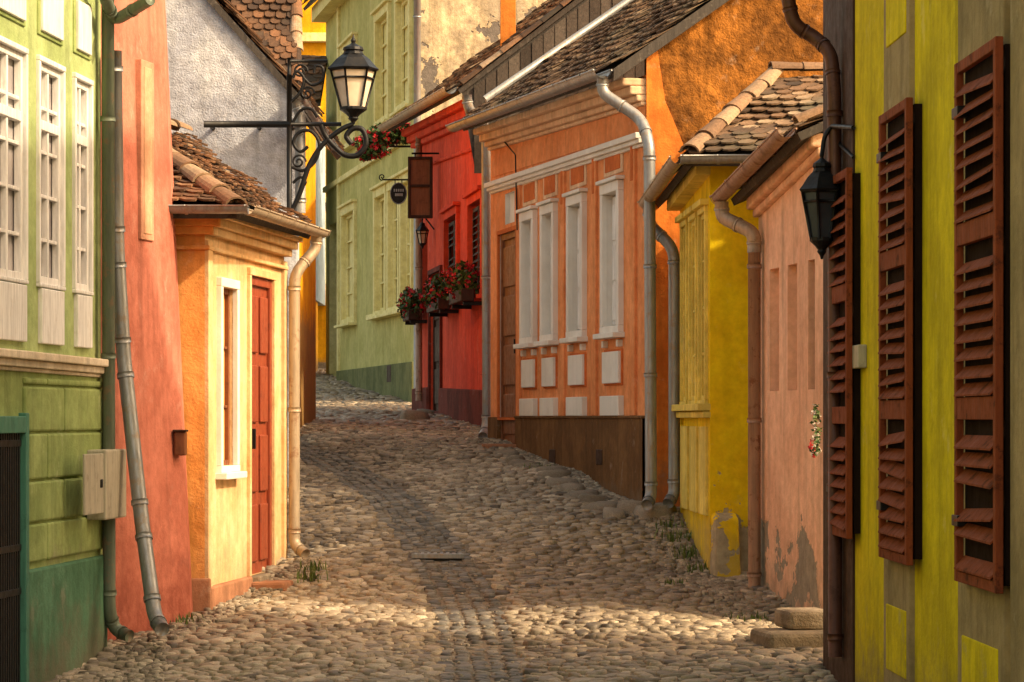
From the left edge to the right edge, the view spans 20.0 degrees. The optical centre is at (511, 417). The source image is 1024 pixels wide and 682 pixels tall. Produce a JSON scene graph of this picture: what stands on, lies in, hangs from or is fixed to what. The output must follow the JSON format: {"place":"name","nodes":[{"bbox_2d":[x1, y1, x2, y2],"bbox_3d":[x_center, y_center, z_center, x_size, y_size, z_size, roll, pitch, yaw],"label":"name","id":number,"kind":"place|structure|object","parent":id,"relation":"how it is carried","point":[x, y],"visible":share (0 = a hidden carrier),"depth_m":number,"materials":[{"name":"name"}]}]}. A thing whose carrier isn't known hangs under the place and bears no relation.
{"place":"outdoors","nodes":[
{"label":"outdoors","id":0,"kind":"place"},
{"bbox_2d":[0,0,100,358],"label":"wall","id":1,"kind":"structure","parent":0,"point":[32,40],"depth_m":18.50,"materials":[{"name":"green paint"}]},
{"bbox_2d":[0,370,101,568],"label":"wall base","id":2,"kind":"object","parent":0,"point":[11,384],"visible":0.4,"depth_m":17.66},
{"bbox_2d":[101,0,189,641],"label":"wall","id":3,"kind":"structure","parent":0,"point":[151,286],"depth_m":20.42,"materials":[{"name":"paint"}]},
{"bbox_2d":[225,0,296,70],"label":"roof tiles","id":4,"kind":"object","parent":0,"point":[277,39],"visible":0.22,"depth_m":34.41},
{"bbox_2d":[301,0,325,361],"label":"wall","id":5,"kind":"structure","parent":0,"point":[313,48],"depth_m":64.00,"materials":[{"name":"paint"}]},
{"bbox_2d":[47,368,837,681],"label":"cobblestone road","id":6,"kind":"structure","parent":0,"point":[591,657],"depth_m":22.21,"materials":[{"name":"stone"}]},
{"bbox_2d":[84,556,318,681],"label":"gravel","id":7,"kind":"structure","parent":6,"relation":"on","point":[150,671],"depth_m":19.72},
{"bbox_2d":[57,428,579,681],"bbox_3d":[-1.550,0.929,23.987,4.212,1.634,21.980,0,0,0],"label":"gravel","id":8,"kind":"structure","parent":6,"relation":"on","point":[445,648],"depth_m":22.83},
{"bbox_2d":[57,463,768,681],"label":"grass tufts","id":9,"kind":"object","parent":6,"relation":"on","point":[313,567],"visible":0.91,"depth_m":23.56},
{"bbox_2d":[462,94,490,437],"bbox_3d":[-0.384,-1.745,34.041,0.181,4.038,0.702,0,0,23],"label":"downpipe","id":10,"kind":"object","parent":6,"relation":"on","point":[467,102],"visible":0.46,"depth_m":34.22,"materials":[{"name":"metal"}]},
{"bbox_2d":[452,437,632,501],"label":"gravel","id":11,"kind":"structure","parent":6,"relation":"on","point":[587,484],"depth_m":28.86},
{"bbox_2d":[493,449,625,518],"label":"kerb stones","id":12,"kind":"object","parent":6,"relation":"on","point":[582,494],"visible":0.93,"depth_m":27.77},
{"bbox_2d":[625,511,780,627],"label":"gravel","id":13,"kind":"structure","parent":6,"relation":"on","point":[722,589],"depth_m":23.01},
{"bbox_2d":[422,130,481,389],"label":"wall","id":14,"kind":"structure","parent":0,"point":[455,178],"depth_m":38.70,"materials":[{"name":"red paint"}]},
{"bbox_2d":[80,384,823,681],"bbox_3d":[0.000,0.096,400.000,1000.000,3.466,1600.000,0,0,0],"label":"ground","id":15,"kind":"structure","parent":0,"point":[494,629],"depth_m":23.48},
{"bbox_2d":[163,0,192,616],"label":"side wall","id":16,"kind":"structure","parent":15,"relation":"on","point":[177,306],"depth_m":21.07,"materials":[{"name":"paint"}]},
{"bbox_2d":[172,139,310,238],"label":"roof deck","id":17,"kind":"structure","parent":16,"relation":"attached to","point":[253,220],"depth_m":21.42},
{"bbox_2d":[171,118,247,204],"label":"ridge caps","id":18,"kind":"object","parent":17,"relation":"attached to","point":[192,170],"visible":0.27,"depth_m":21.35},
{"bbox_2d":[171,132,314,224],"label":"roof tiles","id":19,"kind":"object","parent":17,"relation":"on","point":[185,188],"visible":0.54,"depth_m":23.35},
{"bbox_2d":[176,235,204,577],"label":"front wall","id":20,"kind":"structure","parent":15,"relation":"on","point":[191,275],"depth_m":21.30,"materials":[{"name":"paint"}]},
{"bbox_2d":[191,576,252,611],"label":"plinth","id":21,"kind":"structure","parent":15,"relation":"on","point":[205,594],"depth_m":21.39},
{"bbox_2d":[205,240,287,586],"bbox_3d":[-2.070,0.473,22.774,0.040,3.554,2.971,0,0,7],"label":"corner pilaster","id":22,"kind":"object","parent":21,"relation":"on","point":[209,413],"visible":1,"depth_m":21.42,"materials":[{"name":"paint"}]},
{"bbox_2d":[165,0,298,486],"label":"gable wall","id":23,"kind":"structure","parent":15,"relation":"on","point":[218,70],"depth_m":27.60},
{"bbox_2d":[216,0,344,151],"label":"board","id":24,"kind":"object","parent":23,"relation":"attached to","point":[231,10],"visible":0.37,"depth_m":27.91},
{"bbox_2d":[204,34,378,212],"bbox_3d":[-2.069,-2.750,27.347,1.654,1.692,0.599,0,0,9],"label":"street lamp","id":25,"kind":"object","parent":23,"relation":"attached to","point":[353,67],"visible":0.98,"depth_m":27.18,"materials":[{"name":"black metal"}]},
{"bbox_2d":[205,235,283,584],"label":"street wall","id":26,"kind":"structure","parent":15,"relation":"on","point":[229,529],"depth_m":22.50,"materials":[{"name":"paint"}]},
{"bbox_2d":[215,277,246,479],"bbox_3d":[-2.131,-0.296,22.003,0.100,1.515,0.729,0,0,7],"label":"window surround","id":27,"kind":"object","parent":26,"relation":"attached to","point":[227,472],"visible":1,"depth_m":21.77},
{"bbox_2d":[207,219,302,269],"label":"cornice","id":28,"kind":"structure","parent":26,"relation":"attached to","point":[262,238],"depth_m":22.68,"materials":[{"name":"paint"}]},
{"bbox_2d":[247,267,276,575],"bbox_3d":[-2.009,0.053,23.270,0.043,2.471,1.024,0,0,7],"label":"door surround","id":29,"kind":"object","parent":26,"relation":"attached to","point":[259,273],"visible":0.73,"depth_m":22.80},
{"bbox_2d":[252,276,271,565],"bbox_3d":[-2.031,0.062,23.272,0.030,2.369,0.904,0,0,7],"label":"door frame","id":30,"kind":"object","parent":29,"relation":"in","point":[262,282],"visible":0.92,"depth_m":23.65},
{"bbox_2d":[252,285,266,573],"bbox_3d":[-2.065,0.062,23.277,0.040,2.369,0.904,0,0,7],"label":"door","id":31,"kind":"structure","parent":30,"relation":"in","point":[258,360],"depth_m":23.33,"materials":[{"name":"paint"}]},
{"bbox_2d":[252,295,267,561],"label":"door panels","id":32,"kind":"object","parent":31,"relation":"attached to","point":[263,417],"visible":0.99,"depth_m":23.33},
{"bbox_2d":[288,235,321,556],"bbox_3d":[-1.704,-0.180,24.259,0.216,2.710,0.321,0,0,44],"label":"downpipe","id":33,"kind":"object","parent":26,"relation":"attached to","point":[302,264],"visible":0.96,"depth_m":24.18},
{"bbox_2d":[299,126,315,427],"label":"front wall","id":34,"kind":"structure","parent":15,"relation":"on","point":[308,346],"depth_m":36.64,"materials":[{"name":"paint"}]},
{"bbox_2d":[316,302,317,370],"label":"wall","id":35,"kind":"structure","parent":15,"relation":"on","point":[316,336],"depth_m":62.05,"materials":[{"name":"paint"}]},
{"bbox_2d":[316,140,324,305],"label":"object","id":36,"kind":"object","parent":35,"relation":"on","point":[320,222],"visible":0.14,"depth_m":62.35,"materials":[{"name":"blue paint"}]},
{"bbox_2d":[326,0,413,376],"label":"wall","id":37,"kind":"structure","parent":15,"relation":"on","point":[364,342],"depth_m":54.31,"materials":[{"name":"green paint"}]},
{"bbox_2d":[329,0,407,373],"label":"reveals","id":38,"kind":"object","parent":37,"relation":"attached to","point":[333,299],"visible":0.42,"depth_m":57.15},
{"bbox_2d":[334,0,413,327],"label":"window surround","id":39,"kind":"object","parent":37,"relation":"attached to","point":[380,10],"visible":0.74,"depth_m":50.80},
{"bbox_2d":[346,0,408,318],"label":"window frames","id":40,"kind":"structure","parent":39,"relation":"in","point":[383,22],"depth_m":51.81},
{"bbox_2d":[336,361,413,401],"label":"plinth","id":41,"kind":"structure","parent":37,"relation":"attached to","point":[400,384],"depth_m":51.08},
{"bbox_2d":[300,436,523,681],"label":"drainage setts","id":42,"kind":"structure","parent":15,"relation":"on","point":[477,665],"depth_m":23.18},
{"bbox_2d":[421,0,546,119],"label":"side wall","id":43,"kind":"structure","parent":15,"relation":"on","point":[455,34],"depth_m":48.10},
{"bbox_2d":[488,417,641,500],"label":"plinth","id":44,"kind":"structure","parent":15,"relation":"on","point":[575,443],"depth_m":28.23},
{"bbox_2d":[491,75,645,416],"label":"wall","id":45,"kind":"structure","parent":44,"relation":"on","point":[498,215],"depth_m":28.56,"materials":[{"name":"paint"}]},
{"bbox_2d":[500,191,615,416],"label":"reveals","id":46,"kind":"object","parent":45,"relation":"attached to","point":[575,249],"visible":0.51,"depth_m":30.56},
{"bbox_2d":[473,78,645,150],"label":"eaves cornice","id":47,"kind":"structure","parent":45,"relation":"attached to","point":[586,106],"depth_m":29.28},
{"bbox_2d":[491,104,645,176],"bbox_3d":[0.498,-2.809,29.900,0.032,0.412,7.341,0,0,-11],"label":"frieze","id":48,"kind":"object","parent":47,"relation":"attached to","point":[598,132],"visible":0.86,"depth_m":29.53,"materials":[{"name":"paint"}]},
{"bbox_2d":[484,132,642,193],"bbox_3d":[0.455,-2.584,29.891,0.120,0.242,7.341,0,0,-11],"label":"string moulding","id":49,"kind":"object","parent":45,"relation":"attached to","point":[623,144],"visible":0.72,"depth_m":29.20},
{"bbox_2d":[513,180,624,348],"bbox_3d":[0.537,-1.491,29.418,0.125,1.476,4.732,0,0,-11],"label":"window surround","id":50,"kind":"object","parent":45,"relation":"attached to","point":[606,331],"visible":1,"depth_m":29.29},
{"bbox_2d":[519,351,623,415],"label":"apron blocks","id":51,"kind":"structure","parent":45,"relation":"attached to","point":[611,373],"depth_m":29.10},
{"bbox_2d":[596,76,657,509],"bbox_3d":[1.084,-1.132,25.952,0.304,3.895,0.770,0,0,-36],"label":"downpipe","id":52,"kind":"object","parent":45,"relation":"attached to","point":[624,107],"visible":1,"depth_m":25.76,"materials":[{"name":"metal"}]},
{"bbox_2d":[516,149,636,415],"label":"pilasters","id":53,"kind":"object","parent":44,"relation":"on","point":[633,299],"visible":0.73,"depth_m":28.25,"materials":[{"name":"paint"}]},
{"bbox_2d":[680,175,709,569],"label":"street wall","id":54,"kind":"structure","parent":15,"relation":"on","point":[698,525],"depth_m":23.94,"materials":[{"name":"yellow paint"}]},
{"bbox_2d":[642,206,679,507],"bbox_3d":[1.315,-0.550,25.938,0.385,2.710,0.204,0,0,34],"label":"downpipe","id":55,"kind":"object","parent":54,"relation":"attached to","point":[667,242],"visible":0.91,"depth_m":25.86,"materials":[{"name":"metal"}]},
{"bbox_2d":[667,166,710,210],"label":"cornice","id":56,"kind":"structure","parent":54,"relation":"attached to","point":[688,186],"depth_m":24.49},
{"bbox_2d":[656,83,821,207],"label":"roof deck","id":57,"kind":"structure","parent":56,"relation":"on","point":[676,180],"depth_m":23.94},
{"bbox_2d":[670,75,822,179],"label":"roof tiles","id":58,"kind":"object","parent":57,"relation":"on","point":[749,131],"visible":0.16,"depth_m":23.83,"materials":[{"name":"ceramic"}]},
{"bbox_2d":[680,61,822,152],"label":"ridge caps","id":59,"kind":"object","parent":58,"relation":"on","point":[729,113],"visible":0.48,"depth_m":23.93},
{"bbox_2d":[675,199,708,403],"bbox_3d":[1.530,-0.948,24.737,0.080,1.675,2.253,0,0,-2],"label":"window surround","id":60,"kind":"object","parent":54,"relation":"attached to","point":[688,216],"visible":0.9,"depth_m":24.43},
{"bbox_2d":[683,214,703,400],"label":"window frames","id":61,"kind":"structure","parent":60,"relation":"in","point":[702,309],"depth_m":24.95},
{"bbox_2d":[680,426,707,515],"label":"base panels","id":62,"kind":"object","parent":54,"relation":"attached to","point":[693,468],"visible":1,"depth_m":24.52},
{"bbox_2d":[710,513,740,576],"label":"buttress","id":63,"kind":"structure","parent":15,"relation":"on","point":[725,556],"depth_m":23.36,"materials":[{"name":"yellow paint"}]},
{"bbox_2d":[644,0,822,495],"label":"gable wall","id":64,"kind":"structure","parent":15,"relation":"on","point":[714,63],"depth_m":26.45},
{"bbox_2d":[462,0,710,130],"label":"roof deck","id":65,"kind":"structure","parent":64,"relation":"on","point":[613,65],"depth_m":27.78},
{"bbox_2d":[445,68,612,132],"bbox_3d":[0.067,-3.217,29.831,0.190,0.345,7.671,0,0,-11],"label":"gutter","id":66,"kind":"object","parent":65,"relation":"attached to","point":[569,84],"visible":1,"depth_m":28.98,"materials":[{"name":"metal"}]},
{"bbox_2d":[483,0,632,101],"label":"flashing","id":67,"kind":"object","parent":65,"relation":"on","point":[540,61],"visible":1,"depth_m":33.59,"materials":[{"name":"metal"}]},
{"bbox_2d":[462,0,707,118],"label":"roof tiles","id":68,"kind":"object","parent":65,"relation":"on","point":[595,54],"visible":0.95,"depth_m":29.83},
{"bbox_2d":[614,0,728,80],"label":"barge board","id":69,"kind":"object","parent":65,"relation":"attached to","point":[664,39],"visible":1,"depth_m":26.19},
{"bbox_2d":[646,51,685,506],"bbox_3d":[1.401,-0.696,26.322,0.378,5.292,0.029,0,0,-11],"label":"gable plaster","id":70,"kind":"object","parent":64,"relation":"attached to","point":[666,135],"visible":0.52,"depth_m":26.30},
{"bbox_2d":[710,166,758,571],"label":"front wall","id":71,"kind":"structure","parent":15,"relation":"on","point":[728,371],"depth_m":23.52,"materials":[{"name":"yellow paint"}]},
{"bbox_2d":[750,607,822,648],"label":"stone steps","id":72,"kind":"structure","parent":15,"relation":"on","point":[802,626],"depth_m":19.46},
{"bbox_2d":[759,166,822,608],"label":"street wall","id":73,"kind":"structure","parent":15,"relation":"on","point":[792,520],"depth_m":21.74,"materials":[{"name":"pink paint"}]},
{"bbox_2d":[747,252,761,586],"bbox_3d":[1.878,0.093,22.678,0.114,2.800,0.220,0,0,23],"label":"downpipe","id":74,"kind":"object","parent":73,"relation":"attached to","point":[754,420],"visible":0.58,"depth_m":22.68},
{"bbox_2d":[747,133,822,217],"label":"cornice","id":75,"kind":"structure","parent":73,"relation":"attached to","point":[782,179],"depth_m":21.64,"materials":[{"name":"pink paint"}]},
{"bbox_2d":[770,259,814,390],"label":"reveals","id":76,"kind":"object","parent":73,"relation":"attached to","point":[792,328],"visible":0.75,"depth_m":21.88,"materials":[{"name":"pink paint"}]},
{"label":"wall","id":77,"kind":"object","parent":15,"relation":"on","visible":0},
{"bbox_2d":[0,413,28,681],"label":"gate frame","id":78,"kind":"object","parent":77,"relation":"attached to","point":[15,424],"visible":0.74,"depth_m":17.26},
{"bbox_2d":[0,433,20,681],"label":"gate bars","id":79,"kind":"object","parent":78,"relation":"in","point":[10,544],"visible":0.98,"depth_m":17.04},
{"bbox_2d":[0,0,91,55],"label":"attic panels","id":80,"kind":"object","parent":77,"relation":"attached to","point":[52,18],"visible":1,"depth_m":18.15,"materials":[{"name":"white paint"}]},
{"bbox_2d":[0,281,92,347],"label":"apron panels","id":81,"kind":"object","parent":77,"relation":"attached to","point":[13,314],"visible":1,"depth_m":17.85,"materials":[{"name":"white paint"}]},
{"bbox_2d":[0,35,93,295],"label":"window surround","id":82,"kind":"object","parent":77,"relation":"attached to","point":[40,59],"visible":1,"depth_m":18.32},
{"bbox_2d":[8,58,51,277],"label":"panes","id":83,"kind":"object","parent":82,"relation":"attached to","point":[10,170],"visible":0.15,"depth_m":17.36,"materials":[{"name":"grey glass"}]},
{"bbox_2d":[0,44,88,290],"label":"window frames","id":84,"kind":"structure","parent":82,"relation":"in","point":[17,58],"depth_m":18.28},
{"bbox_2d":[0,348,108,377],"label":"string course","id":85,"kind":"object","parent":77,"relation":"attached to","point":[29,361],"visible":1,"depth_m":17.81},
{"bbox_2d":[22,377,102,562],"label":"rusticated courses","id":86,"kind":"object","parent":77,"relation":"attached to","point":[53,455],"visible":0.92,"depth_m":18.18,"materials":[{"name":"green paint"}]},
{"bbox_2d":[29,555,106,681],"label":"plinth","id":87,"kind":"structure","parent":77,"relation":"attached to","point":[67,628],"depth_m":18.24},
{"bbox_2d":[83,449,125,519],"bbox_3d":[-2.696,0.437,18.857,0.146,0.457,1.220,0,0,4],"label":"electrical cabinet","id":88,"kind":"object","parent":77,"relation":"attached to","point":[104,484],"visible":1,"depth_m":18.87,"materials":[{"name":"beige metal"}]},
{"bbox_2d":[100,0,154,641],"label":"downpipe","id":89,"kind":"object","parent":77,"relation":"attached to","point":[111,15],"visible":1,"depth_m":19.24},
{"bbox_2d":[114,50,168,635],"bbox_3d":[-2.445,-0.515,19.156,0.196,3.871,0.760,0,0,-37],"label":"downpipe","id":90,"kind":"object","parent":77,"relation":"attached to","point":[159,625],"visible":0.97,"depth_m":19.33,"materials":[{"name":"metal"}]},
{"bbox_2d":[135,59,153,240],"bbox_3d":[-2.589,-1.871,20.325,0.080,1.255,0.275,0,0,12],"label":"blind window","id":91,"kind":"structure","parent":77,"relation":"attached to","point":[140,64],"depth_m":20.19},
{"bbox_2d":[144,67,151,234],"bbox_3d":[-2.586,-1.868,20.324,0.086,1.166,0.165,0,0,12],"label":"blind window inset","id":92,"kind":"object","parent":91,"relation":"in","point":[147,150],"visible":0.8,"depth_m":20.29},
{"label":"wall","id":93,"kind":"object","parent":15,"relation":"on","visible":0},
{"bbox_2d":[408,152,438,218],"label":"hanging wooden sign","id":94,"kind":"object","parent":93,"relation":"hanging from","point":[420,187],"visible":0.99,"depth_m":40.60,"materials":[{"name":"brown paint"}]},
{"bbox_2d":[401,100,471,164],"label":"cornice","id":95,"kind":"structure","parent":93,"relation":"attached to","point":[429,129],"depth_m":39.72,"materials":[{"name":"red paint"}]},
{"bbox_2d":[412,387,481,425],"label":"plinth","id":96,"kind":"structure","parent":93,"relation":"attached to","point":[465,405],"depth_m":37.80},
{"bbox_2d":[439,185,481,308],"bbox_3d":[-0.659,-2.147,37.531,0.110,1.379,4.440,0,0,-7],"label":"window surround","id":97,"kind":"object","parent":93,"relation":"attached to","point":[473,196],"visible":0.52,"depth_m":36.87,"materials":[{"name":"red paint"}]},
{"bbox_2d":[442,260,481,308],"bbox_3d":[-0.633,-1.663,36.119,0.406,0.572,1.534,0,0,-7],"label":"geranium window box","id":98,"kind":"object","parent":93,"relation":"attached to","point":[461,282],"visible":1,"depth_m":35.60,"materials":[{"name":"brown wood"}]},
{"bbox_2d":[390,0,582,130],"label":"roof deck","id":99,"kind":"structure","parent":93,"relation":"on","point":[540,28],"depth_m":34.85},
{"bbox_2d":[351,122,410,162],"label":"hanging flower basket","id":100,"kind":"object","parent":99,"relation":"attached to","point":[380,142],"visible":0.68,"depth_m":44.41,"materials":[{"name":"red plant"}]},
{"bbox_2d":[394,0,570,115],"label":"roof tiles","id":101,"kind":"object","parent":99,"relation":"on","point":[470,65],"visible":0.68,"depth_m":38.41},
{"bbox_2d":[462,0,635,160],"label":"boarded gable","id":102,"kind":"structure","parent":93,"relation":"attached to","point":[469,90],"depth_m":34.85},
{"bbox_2d":[474,0,643,172],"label":"gable boards","id":103,"kind":"object","parent":102,"relation":"attached to","point":[497,77],"visible":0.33,"depth_m":34.85,"materials":[{"name":"brown wood"}]},
{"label":"wall","id":104,"kind":"object","parent":15,"relation":"on","visible":0},
{"bbox_2d":[782,0,842,656],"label":"downpipe","id":105,"kind":"object","parent":104,"relation":"attached to","point":[801,29],"visible":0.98,"depth_m":17.28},
{"bbox_2d":[823,0,854,681],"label":"corner board","id":106,"kind":"object","parent":104,"relation":"attached to","point":[839,24],"visible":0.42,"depth_m":17.32,"materials":[{"name":"brown wood"}]},
{"bbox_2d":[839,44,1009,585],"bbox_3d":[2.058,-0.432,13.918,0.048,2.283,7.003,0,0,-1],"label":"shutter backing","id":107,"kind":"object","parent":104,"relation":"attached to","point":[977,497],"visible":0.41,"depth_m":14.54,"materials":[{"name":"wood"}]},
{"bbox_2d":[827,73,992,579],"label":"shutter slats","id":108,"kind":"object","parent":107,"relation":"attached to","point":[893,540],"visible":1,"depth_m":13.05,"materials":[{"name":"wood"}]},
{"bbox_2d":[832,39,992,591],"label":"shutter rails","id":109,"kind":"object","parent":107,"relation":"attached to","point":[977,229],"visible":0.95,"depth_m":13.01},
{"bbox_2d":[845,36,1002,593],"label":"shutter stiles","id":110,"kind":"object","parent":107,"relation":"attached to","point":[959,330],"visible":0.8,"depth_m":14.52,"materials":[{"name":"wood"}]},
{"bbox_2d":[886,604,997,681],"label":"base inset","id":111,"kind":"object","parent":104,"relation":"attached to","point":[979,661],"visible":0.86,"depth_m":13.19,"materials":[{"name":"paint"}]},
{"bbox_2d":[884,0,1023,681],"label":"pilaster band","id":112,"kind":"object","parent":104,"relation":"attached to","point":[993,620],"visible":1,"depth_m":12.30,"materials":[{"name":"paint"}]},
{"bbox_2d":[503,245,514,434],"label":"door panels","id":113,"kind":"object","parent":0,"point":[508,330],"visible":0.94,"depth_m":32.59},
{"bbox_2d":[799,124,855,258],"bbox_3d":[1.933,-1.348,17.147,0.265,0.805,0.622,0,0,-29],"label":"wall lantern","id":114,"kind":"object","parent":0,"point":[819,190],"depth_m":17.23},
{"bbox_2d":[855,0,957,681],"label":"wall","id":115,"kind":"structure","parent":0,"point":[936,584],"depth_m":14.41,"materials":[{"name":"paint"}]},
{"bbox_3d":[5.658,-0.092,22.257,0.282,4.084,2.200,0,0,0],"label":"back wall","id":116,"kind":"object","parent":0,"visible":0},
{"bbox_2d":[731,122,822,205],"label":"roof deck","id":117,"kind":"structure","parent":116,"relation":"on","point":[787,151],"depth_m":21.47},
{"bbox_2d":[709,127,797,203],"bbox_3d":[1.798,-1.873,21.813,0.164,0.379,2.520,0,0,-7],"label":"gutter","id":118,"kind":"object","parent":117,"relation":"on","point":[767,148],"visible":1,"depth_m":21.65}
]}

